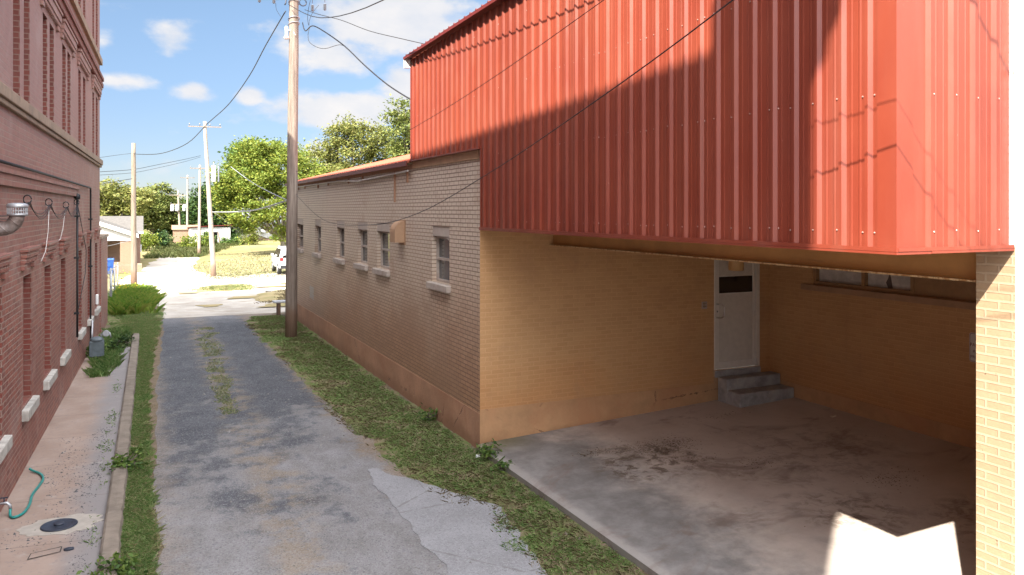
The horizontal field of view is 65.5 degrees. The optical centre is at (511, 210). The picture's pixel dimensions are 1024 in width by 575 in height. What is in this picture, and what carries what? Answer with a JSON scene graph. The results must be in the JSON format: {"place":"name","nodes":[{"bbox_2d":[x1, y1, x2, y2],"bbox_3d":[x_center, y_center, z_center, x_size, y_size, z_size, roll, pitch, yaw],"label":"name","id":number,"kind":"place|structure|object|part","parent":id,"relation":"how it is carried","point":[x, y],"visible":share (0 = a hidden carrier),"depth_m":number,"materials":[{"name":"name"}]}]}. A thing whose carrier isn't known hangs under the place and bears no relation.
{"place":"outdoors","nodes":[
{"label":"outdoors","id":0,"kind":"place"},
{"bbox_2d":[1,426,112,574],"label":"loose gravel","id":1,"kind":"structure","parent":0,"point":[74,491],"depth_m":10.54,"materials":[{"name":"grey gravel"}]},
{"bbox_2d":[0,334,130,574],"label":"sidewalk","id":2,"kind":"structure","parent":0,"point":[87,404],"depth_m":10.71,"materials":[{"name":"concrete"}]},
{"bbox_2d":[9,468,43,518],"bbox_3d":[-6.210,3.595,10.245,0.248,0.084,1.898,0,0,-25],"label":"garden hose","id":3,"kind":"object","parent":2,"relation":"on","point":[31,496],"visible":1,"depth_m":9.94,"materials":[{"name":"teal rubber"}]},
{"bbox_2d":[27,546,61,559],"bbox_3d":[-4.950,3.632,8.438,0.350,0.001,0.156,0,0,-38],"label":"access lid","id":4,"kind":"object","parent":2,"relation":"on","point":[43,553],"visible":1,"depth_m":8.45,"materials":[{"name":"concrete"}]},
{"bbox_2d":[15,513,103,536],"bbox_3d":[-5.206,3.642,9.181,0.900,0.020,0.636,0,0,-25],"label":"concrete patch","id":5,"kind":"object","parent":2,"relation":"on","point":[83,523],"visible":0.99,"depth_m":9.14,"materials":[{"name":"grey concrete"}]},
{"bbox_2d":[40,518,77,531],"bbox_3d":[-5.217,3.615,9.173,0.380,0.034,0.380,0,0,-25],"label":"drain cover","id":6,"kind":"object","parent":5,"relation":"on","point":[61,524],"visible":1,"depth_m":9.14,"materials":[{"name":"grey metal"}]},
{"bbox_2d":[89,320,111,357],"bbox_3d":[-9.925,3.148,19.208,0.484,0.980,0.307,0,0,-25],"label":"gas meter","id":7,"kind":"object","parent":2,"relation":"on","point":[96,345],"visible":0.98,"depth_m":19.09,"materials":[{"name":"grey paint"}]},
{"bbox_2d":[86,342,114,355],"bbox_3d":[-10.342,3.549,19.922,0.879,0.606,0.758,0,0,-25],"label":"weed plant","id":8,"kind":"object","parent":2,"relation":"on","point":[87,349],"visible":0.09,"depth_m":19.84,"materials":[{"name":"green plant"}]},
{"bbox_2d":[81,379,120,573],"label":"gutter grass","id":9,"kind":"structure","parent":2,"relation":"on","point":[114,418],"depth_m":12.01,"materials":[{"name":"green plant"}]},
{"bbox_2d":[81,325,133,377],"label":"sidewalk grass","id":10,"kind":"structure","parent":2,"relation":"on","point":[106,363],"depth_m":18.91,"materials":[{"name":"green plant"}]},
{"bbox_2d":[104,336,129,349],"bbox_3d":[-10.193,3.543,20.439,0.573,0.618,0.620,0,0,-4],"label":"weed plant","id":11,"kind":"object","parent":2,"relation":"on","point":[116,342],"visible":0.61,"depth_m":20.38,"materials":[{"name":"green plant"}]},
{"bbox_2d":[117,332,135,345],"bbox_3d":[-10.367,3.563,21.306,0.509,0.579,0.669,0,0,7],"label":"weed plant","id":12,"kind":"object","parent":2,"relation":"on","point":[123,337],"visible":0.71,"depth_m":21.26,"materials":[{"name":"green plant"}]},
{"bbox_2d":[63,547,73,550],"bbox_3d":[-4.745,3.626,8.527,0.100,0.024,0.058,0,0,-25],"label":"pipe cap","id":13,"kind":"object","parent":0,"point":[68,548],"visible":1,"depth_m":8.51,"materials":[{"name":"grey metal"}]},
{"bbox_2d":[142,241,243,258],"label":"rough grass","id":14,"kind":"structure","parent":0,"point":[175,250],"depth_m":85.53,"materials":[{"name":"green plant"}]},
{"bbox_2d":[109,257,285,318],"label":"gravel road","id":15,"kind":"structure","parent":0,"point":[170,277],"depth_m":38.15,"materials":[{"name":"white stone"}]},
{"bbox_2d":[176,291,202,293],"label":"grass verge","id":16,"kind":"object","parent":15,"relation":"on","point":[188,292],"depth_m":38.16,"materials":[{"name":"beige plant"}]},
{"bbox_2d":[195,304,222,306],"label":"grass verge","id":17,"kind":"object","parent":15,"relation":"on","point":[211,305],"depth_m":31.63,"materials":[{"name":"beige plant"}]},
{"bbox_2d":[227,295,259,298],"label":"grass verge","id":18,"kind":"object","parent":15,"relation":"on","point":[234,297],"depth_m":35.49,"materials":[{"name":"beige plant"}]},
{"bbox_2d":[253,289,285,303],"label":"dry verge grass","id":19,"kind":"structure","parent":15,"relation":"on","point":[283,294],"depth_m":35.18,"materials":[{"name":"plant"}]},
{"bbox_2d":[260,303,284,306],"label":"grass verge","id":20,"kind":"object","parent":15,"relation":"on","point":[272,305],"depth_m":31.23,"materials":[{"name":"beige plant"}]},
{"bbox_2d":[194,327,239,413],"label":"track grass","id":21,"kind":"structure","parent":0,"point":[202,345],"depth_m":17.58,"materials":[{"name":"green plant"}]},
{"bbox_2d":[189,253,285,279],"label":"lawn grass","id":22,"kind":"structure","parent":0,"point":[230,268],"depth_m":60.14,"materials":[{"name":"plant"}]},
{"bbox_2d":[100,0,489,202],"label":"sky","id":23,"kind":"structure","parent":0,"point":[168,66],"materials":[{"name":"blue"}]},
{"bbox_2d":[153,313,447,574],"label":"alley road","id":24,"kind":"structure","parent":0,"point":[224,533],"depth_m":10.94,"materials":[{"name":"grey asphalt"}]},
{"bbox_2d":[161,328,471,574],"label":"road stones","id":25,"kind":"object","parent":24,"relation":"on","point":[344,550],"visible":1,"depth_m":11.09,"materials":[{"name":"grey gravel"}]},
{"bbox_2d":[367,468,546,574],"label":"road patch","id":26,"kind":"object","parent":24,"relation":"on","point":[456,537],"visible":1,"depth_m":9.07,"materials":[{"name":"concrete"}]},
{"bbox_2d":[101,228,754,571],"bbox_3d":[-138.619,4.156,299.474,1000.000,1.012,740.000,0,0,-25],"label":"ground","id":27,"kind":"structure","parent":0,"point":[267,246],"depth_m":63.17,"materials":[{"name":"soil"}]},
{"bbox_2d":[0,0,108,511],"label":"brick building","id":28,"kind":"structure","parent":27,"relation":"on","point":[51,79],"depth_m":13.18,"materials":[{"name":"brick"}]},
{"bbox_2d":[0,497,11,508],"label":"garden tap","id":29,"kind":"object","parent":28,"relation":"attached to","point":[7,503],"visible":1,"depth_m":9.48,"materials":[{"name":"metal"}]},
{"bbox_2d":[0,435,12,463],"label":"window sill","id":30,"kind":"structure","parent":28,"relation":"in","point":[6,443],"depth_m":9.55,"materials":[{"name":"white stone"}]},
{"bbox_2d":[22,395,39,421],"bbox_3d":[-7.031,2.844,11.453,0.285,0.172,1.040,0,0,-23],"label":"window sill","id":31,"kind":"structure","parent":28,"relation":"in","point":[34,402],"depth_m":11.33,"materials":[{"name":"white stone"}]},
{"bbox_2d":[0,195,86,308],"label":"wall cable","id":32,"kind":"object","parent":28,"relation":"attached to","point":[49,205],"depth_m":13.84,"materials":[{"name":"black rubber"}]},
{"bbox_2d":[41,212,48,260],"bbox_3d":[-7.414,0.391,12.651,0.014,0.805,0.806,0,0,-23],"label":"loose wire","id":33,"kind":"object","parent":32,"relation":"hanging from","point":[47,234],"visible":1,"depth_m":12.88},
{"bbox_2d":[43,369,57,390],"bbox_3d":[-7.874,2.844,13.399,0.285,0.172,1.100,0,0,-23],"label":"window sill","id":34,"kind":"structure","parent":28,"relation":"in","point":[52,376],"depth_m":13.21,"materials":[{"name":"white stone"}]},
{"bbox_2d":[60,349,70,365],"bbox_3d":[-8.747,2.844,15.413,0.285,0.172,1.070,0,0,-23],"label":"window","id":35,"kind":"structure","parent":28,"relation":"in","point":[66,355],"depth_m":15.17,"materials":[{"name":"white stone"}]},
{"bbox_2d":[78,327,86,339],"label":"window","id":36,"kind":"structure","parent":28,"relation":"in","point":[83,331],"depth_m":18.24,"materials":[{"name":"white stone"}]},
{"bbox_2d":[87,316,93,325],"bbox_3d":[-10.942,2.844,20.477,0.285,0.172,0.990,0,0,-23],"label":"window sill","id":37,"kind":"structure","parent":28,"relation":"in","point":[89,320],"depth_m":20.07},
{"bbox_2d":[95,306,100,315],"bbox_3d":[-11.855,2.844,22.583,0.285,0.172,1.120,0,0,-23],"label":"window sill","id":38,"kind":"structure","parent":28,"relation":"in","point":[98,309],"depth_m":22.26,"materials":[{"name":"white stone"}]},
{"bbox_2d":[108,258,114,273],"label":"wheelie bin","id":39,"kind":"object","parent":27,"relation":"on","point":[110,262],"visible":0.51,"depth_m":54.77,"materials":[{"name":"blue plastic"}]},
{"bbox_2d":[108,262,117,296],"bbox_3d":[-16.557,3.189,32.832,0.122,1.870,12.566,0,0,-24],"label":"chain link fence","id":40,"kind":"object","parent":27,"relation":"on","point":[110,277],"visible":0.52,"depth_m":34.15,"materials":[{"name":"silver metal"}]},
{"bbox_2d":[97,333,139,574],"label":"kerb","id":41,"kind":"structure","parent":27,"relation":"on","point":[111,544],"depth_m":10.54,"materials":[{"name":"concrete"}]},
{"bbox_2d":[100,216,142,264],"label":"brick house","id":42,"kind":"structure","parent":27,"relation":"on","point":[117,229],"depth_m":64.94,"materials":[{"name":"grey"}]},
{"bbox_2d":[113,263,141,272],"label":"garden wall","id":43,"kind":"structure","parent":27,"relation":"on","point":[124,268],"depth_m":56.71,"materials":[{"name":"beige brick"}]},
{"bbox_2d":[112,270,142,288],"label":"yellow flowers","id":44,"kind":"object","parent":27,"relation":"on","point":[124,281],"visible":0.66,"depth_m":36.42,"materials":[{"name":"yellow plant"}]},
{"bbox_2d":[100,175,159,224],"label":"shade tree","id":45,"kind":"object","parent":27,"relation":"on","point":[113,202],"visible":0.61,"depth_m":111.37,"materials":[{"name":"green plant"}]},
{"bbox_2d":[131,143,136,284],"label":"utility pole","id":46,"kind":"object","parent":27,"relation":"on","point":[133,225],"visible":0.92,"depth_m":42.68,"materials":[{"name":"brown wood"}]},
{"bbox_2d":[106,157,198,174],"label":"power line","id":47,"kind":"object","parent":46,"relation":"attached to","point":[150,169],"visible":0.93,"depth_m":49.48,"materials":[{"name":"black rubber"}]},
{"bbox_2d":[134,11,285,154],"bbox_3d":[-12.989,-4.244,33.000,1.024,2.942,24.465,0,0,-35],"label":"power line","id":48,"kind":"object","parent":46,"relation":"attached to","point":[234,96],"visible":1,"depth_m":29.82,"materials":[{"name":"black rubber"}]},
{"bbox_2d":[106,308,168,574],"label":"verge","id":49,"kind":"structure","parent":27,"relation":"on","point":[110,319],"depth_m":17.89,"materials":[{"name":"green plant"}]},
{"bbox_2d":[76,550,147,574],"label":"weed plant","id":50,"kind":"object","parent":49,"relation":"on","point":[126,568],"visible":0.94,"depth_m":7.88,"materials":[{"name":"green plant"}]},
{"bbox_2d":[103,442,156,473],"bbox_3d":[-5.398,3.577,11.191,0.634,0.551,0.765,0,0,-42],"label":"weed plant","id":51,"kind":"object","parent":49,"relation":"on","point":[129,462],"visible":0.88,"depth_m":11.15,"materials":[{"name":"green plant"}]},
{"bbox_2d":[108,283,167,315],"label":"tall weeds","id":52,"kind":"object","parent":27,"relation":"on","point":[144,297],"visible":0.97,"depth_m":30.51,"materials":[{"name":"green plant"}]},
{"bbox_2d":[140,228,161,250],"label":"bush","id":53,"kind":"object","parent":27,"relation":"on","point":[151,242],"visible":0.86,"depth_m":90.10,"materials":[{"name":"green plant"}]},
{"bbox_2d":[122,181,184,237],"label":"shade tree","id":54,"kind":"object","parent":27,"relation":"on","point":[161,216],"visible":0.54,"depth_m":120.71,"materials":[{"name":"green plant"}]},
{"bbox_2d":[140,225,171,239],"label":"shrub","id":55,"kind":"object","parent":27,"relation":"on","point":[149,229],"visible":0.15,"depth_m":124.97,"materials":[{"name":"green plant"}]},
{"bbox_2d":[151,229,176,248],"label":"shrub","id":56,"kind":"object","parent":27,"relation":"on","point":[164,242],"visible":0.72,"depth_m":95.50,"materials":[{"name":"green plant"}]},
{"bbox_2d":[170,190,186,224],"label":"utility pole","id":57,"kind":"object","parent":27,"relation":"on","point":[177,207],"visible":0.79,"depth_m":114.69,"materials":[{"name":"brown wood"}]},
{"bbox_2d":[163,193,201,236],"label":"shade tree","id":58,"kind":"object","parent":27,"relation":"on","point":[171,231],"visible":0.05,"depth_m":125.87,"materials":[{"name":"green plant"}]},
{"bbox_2d":[180,175,187,224],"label":"utility pole","id":59,"kind":"object","parent":27,"relation":"on","point":[186,201],"visible":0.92,"depth_m":113.10,"materials":[{"name":"brown wood"}]},
{"bbox_2d":[171,225,197,242],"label":"garden shed","id":60,"kind":"structure","parent":27,"relation":"on","point":[179,231],"depth_m":108.16,"materials":[{"name":"beige brick"}]},
{"bbox_2d":[176,233,208,246],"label":"shrub","id":61,"kind":"object","parent":27,"relation":"on","point":[192,242],"visible":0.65,"depth_m":95.21,"materials":[{"name":"green plant"}]},
{"bbox_2d":[190,165,209,253],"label":"utility pole","id":62,"kind":"object","parent":27,"relation":"on","point":[199,220],"visible":0.89,"depth_m":80.27,"materials":[{"name":"brown wood"}]},
{"bbox_2d":[188,121,220,276],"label":"utility pole","id":63,"kind":"object","parent":27,"relation":"on","point":[211,235],"visible":0.98,"depth_m":51.11,"materials":[{"name":"brown wood"}]},
{"bbox_2d":[101,155,200,171],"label":"power line","id":64,"kind":"object","parent":63,"relation":"attached to","point":[145,167],"visible":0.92,"depth_m":48.31,"materials":[{"name":"black rubber"}]},
{"bbox_2d":[187,225,229,242],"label":"garden shed","id":65,"kind":"structure","parent":27,"relation":"on","point":[220,231],"depth_m":106.42,"materials":[{"name":"white"}]},
{"bbox_2d":[201,230,217,243],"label":"shrub","id":66,"kind":"object","parent":27,"relation":"on","point":[206,234],"visible":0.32,"depth_m":104.24,"materials":[{"name":"green plant"}]},
{"bbox_2d":[175,181,244,238],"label":"cedar tree","id":67,"kind":"object","parent":27,"relation":"on","point":[193,215],"visible":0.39,"depth_m":116.19,"materials":[{"name":"green plant"}]},
{"bbox_2d":[219,235,231,243],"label":"shrub","id":68,"kind":"object","parent":27,"relation":"on","point":[227,241],"visible":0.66,"depth_m":105.69,"materials":[{"name":"green plant"}]},
{"bbox_2d":[215,235,244,243],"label":"shrub","id":69,"kind":"object","parent":27,"relation":"on","point":[235,239],"visible":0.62,"depth_m":106.84,"materials":[{"name":"green plant"}]},
{"bbox_2d":[216,138,274,234],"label":"shade tree","id":70,"kind":"object","parent":27,"relation":"on","point":[232,150],"visible":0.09,"depth_m":116.93,"materials":[{"name":"green plant"}]},
{"bbox_2d":[220,208,280,239],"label":"white house","id":71,"kind":"structure","parent":27,"relation":"on","point":[264,233],"depth_m":123.11,"materials":[{"name":"white"}]},
{"bbox_2d":[240,230,260,244],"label":"shrub","id":72,"kind":"object","parent":27,"relation":"on","point":[256,241],"visible":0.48,"depth_m":106.73,"materials":[{"name":"green plant"}]},
{"bbox_2d":[220,273,285,285],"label":"gravel drive","id":73,"kind":"structure","parent":27,"relation":"on","point":[277,280],"depth_m":46.70,"materials":[{"name":"white gravel"}]},
{"bbox_2d":[188,283,257,291],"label":"grass patch","id":74,"kind":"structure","parent":73,"relation":"on","point":[224,287],"depth_m":40.57,"materials":[{"name":"yellow plant"}]},
{"bbox_2d":[271,245,285,273],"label":"parked car","id":75,"kind":"object","parent":73,"relation":"on","point":[279,259],"visible":0.47,"depth_m":52.30,"materials":[{"name":"white paint"}]},
{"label":"window","id":76,"kind":"part","parent":75,"relation":"part of","materials":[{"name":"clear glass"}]},
{"bbox_2d":[201,135,334,245],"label":"shade tree","id":77,"kind":"object","parent":27,"relation":"on","point":[264,173],"visible":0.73,"depth_m":83.06,"materials":[{"name":"green plant"}]},
{"bbox_2d":[272,300,284,315],"bbox_3d":[-7.901,3.454,28.211,1.080,0.520,0.440,0,0,-25],"label":"park bench","id":78,"kind":"object","parent":27,"relation":"on","point":[278,307],"visible":0.42,"depth_m":27.91,"materials":[{"name":"grey wood"}]},
{"bbox_2d":[258,0,325,337],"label":"utility pole","id":79,"kind":"object","parent":27,"relation":"on","point":[291,231],"visible":1,"depth_m":22.78,"materials":[{"name":"brown wood"}]},
{"bbox_2d":[212,200,286,212],"bbox_3d":[-11.133,-0.096,33.194,0.528,0.446,22.687,0,0,-26],"label":"power line","id":80,"kind":"object","parent":79,"relation":"attached to","point":[254,209],"visible":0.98,"depth_m":32.25,"materials":[{"name":"grey rubber"}]},
{"bbox_2d":[231,167,286,199],"bbox_3d":[-10.157,-1.223,31.489,0.262,1.946,18.779,0,0,-24],"label":"power line","id":81,"kind":"object","parent":79,"relation":"attached to","point":[261,187],"visible":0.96,"depth_m":30.46,"materials":[{"name":"grey rubber"}]},
{"bbox_2d":[288,0,383,17],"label":"power line","id":82,"kind":"object","parent":79,"relation":"attached to","point":[339,15],"visible":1,"depth_m":16.91,"materials":[{"name":"black rubber"}]},
{"bbox_2d":[302,22,409,99],"bbox_3d":[-4.115,-3.741,19.006,0.384,3.321,8.643,0,0,-29],"label":"power line","id":83,"kind":"object","parent":79,"relation":"attached to","point":[358,59],"visible":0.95,"depth_m":17.61,"materials":[{"name":"black rubber"}]},
{"bbox_2d":[306,10,423,43],"bbox_3d":[-3.601,-4.676,20.436,6.792,2.186,0.194,0,0,45],"label":"power line","id":84,"kind":"object","parent":79,"relation":"attached to","point":[365,29],"visible":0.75,"depth_m":20.46,"materials":[{"name":"black rubber"}]},
{"bbox_2d":[296,0,603,171],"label":"power line","id":85,"kind":"object","parent":79,"relation":"attached to","point":[488,80],"visible":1,"depth_m":8.79,"materials":[{"name":"black rubber"}]},
{"bbox_2d":[299,0,733,225],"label":"power line","id":86,"kind":"object","parent":79,"relation":"attached to","point":[568,119],"visible":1,"depth_m":7.13,"materials":[{"name":"black rubber"}]},
{"bbox_2d":[284,146,320,185],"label":"shade tree","id":87,"kind":"object","parent":27,"relation":"on","point":[305,155],"visible":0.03,"depth_m":109.28,"materials":[{"name":"green plant"}]},
{"bbox_2d":[302,110,404,177],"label":"shade tree","id":88,"kind":"object","parent":27,"relation":"on","point":[351,134],"visible":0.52,"depth_m":94.86,"materials":[{"name":"green plant"}]},
{"bbox_2d":[375,93,409,158],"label":"shade tree","id":89,"kind":"object","parent":27,"relation":"on","point":[401,123],"visible":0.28,"depth_m":87.01,"materials":[{"name":"green plant"}]},
{"bbox_2d":[245,315,649,574],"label":"verge","id":90,"kind":"structure","parent":27,"relation":"on","point":[308,382],"depth_m":11.72,"materials":[{"name":"green plant"}]},
{"bbox_2d":[417,403,440,422],"bbox_3d":[-1.402,3.563,13.835,0.469,0.578,0.668,0,0,4],"label":"weed plant","id":91,"kind":"object","parent":90,"relation":"on","point":[430,416],"visible":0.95,"depth_m":13.76,"materials":[{"name":"green plant"}]},
{"bbox_2d":[476,438,506,460],"bbox_3d":[-0.295,3.590,11.661,0.536,0.524,0.473,0,0,-25],"label":"weed plant","id":92,"kind":"object","parent":90,"relation":"on","point":[485,450],"visible":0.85,"depth_m":11.59,"materials":[{"name":"green plant"}]},
{"bbox_2d":[479,455,512,474],"bbox_3d":[-0.142,3.639,11.072,0.493,0.427,0.585,0,0,-25],"label":"weed plant","id":93,"kind":"object","parent":90,"relation":"on","point":[501,464],"visible":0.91,"depth_m":11.07,"materials":[{"name":"green plant"}]},
{"bbox_2d":[285,0,1023,574],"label":"brick building","id":94,"kind":"structure","parent":27,"relation":"on","point":[843,180],"depth_m":10.07,"materials":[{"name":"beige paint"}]},
{"bbox_2d":[297,219,303,253],"bbox_3d":[-6.869,0.831,25.950,0.245,1.097,1.290,0,0,-25],"label":"window","id":95,"kind":"structure","parent":94,"relation":"in","point":[300,221],"depth_m":26.25,"materials":[{"name":"white glass"}]},
{"bbox_2d":[312,220,320,257],"bbox_3d":[-5.644,0.831,23.305,0.245,1.097,1.020,0,0,-25],"label":"window","id":96,"kind":"structure","parent":94,"relation":"in","point":[317,222],"depth_m":23.58,"materials":[{"name":"white glass"}]},
{"bbox_2d":[333,221,344,264],"bbox_3d":[-4.411,0.831,20.641,0.245,1.097,1.050,0,0,-25],"label":"window","id":97,"kind":"structure","parent":94,"relation":"in","point":[336,260],"depth_m":20.87,"materials":[{"name":"white glass"}]},
{"bbox_2d":[353,222,367,270],"bbox_3d":[-3.456,0.831,18.577,0.245,1.097,1.080,0,0,-25],"label":"window","id":98,"kind":"structure","parent":94,"relation":"in","point":[363,225],"depth_m":18.80,"materials":[{"name":"white glass"}]},
{"bbox_2d":[372,223,389,276],"bbox_3d":[-2.716,0.831,16.980,0.245,1.097,1.120,0,0,-25],"label":"window","id":99,"kind":"structure","parent":94,"relation":"in","point":[384,228],"depth_m":17.18,"materials":[{"name":"white glass"}]},
{"bbox_2d":[426,226,450,292],"bbox_3d":[-1.200,0.831,13.704,0.245,1.097,1.040,0,0,-25],"label":"window","id":100,"kind":"structure","parent":94,"relation":"in","point":[441,233],"depth_m":13.85,"materials":[{"name":"white glass"}]},
{"bbox_2d":[728,261,743,270],"bbox_3d":[3.833,0.642,13.620,0.256,0.780,0.256,0,0,-25],"label":"ceiling lamp","id":101,"kind":"object","parent":94,"relation":"hanging from","point":[735,266],"visible":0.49,"depth_m":13.52,"materials":[{"name":"brown paint"}]},
{"bbox_2d":[717,260,754,368],"bbox_3d":[3.990,1.779,14.136,0.878,2.026,0.126,0,0,-25],"label":"door","id":102,"kind":"structure","parent":94,"relation":"in","point":[735,289],"depth_m":14.16,"materials":[{"name":"metal"}]},
{"bbox_2d":[801,268,975,309],"bbox_3d":[5.766,0.880,12.168,0.188,0.960,3.440,0,0,-25],"label":"window","id":103,"kind":"structure","parent":94,"relation":"in","point":[893,284],"depth_m":12.44,"materials":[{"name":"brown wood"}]},
{"bbox_2d":[969,333,975,361],"bbox_3d":[6.356,1.880,10.821,0.005,0.400,0.300,0,0,-25],"label":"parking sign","id":104,"kind":"object","parent":94,"relation":"attached to","point":[972,347],"visible":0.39,"depth_m":10.91,"materials":[{"name":"metal"}]},
{"bbox_2d":[476,397,975,574],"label":"carport slab","id":105,"kind":"structure","parent":27,"relation":"on","point":[660,513],"depth_m":9.80,"materials":[{"name":"grey concrete"}]},
{"bbox_2d":[715,366,793,407],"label":"concrete steps","id":106,"kind":"structure","parent":105,"relation":"on","point":[744,387],"depth_m":13.81,"materials":[{"name":"grey concrete"}]},
{"bbox_2d":[558,403,963,542],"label":"dead leaves","id":107,"kind":"object","parent":105,"relation":"on","point":[706,457],"visible":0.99,"depth_m":11.41,"materials":[{"name":"brown plant"}]}
]}

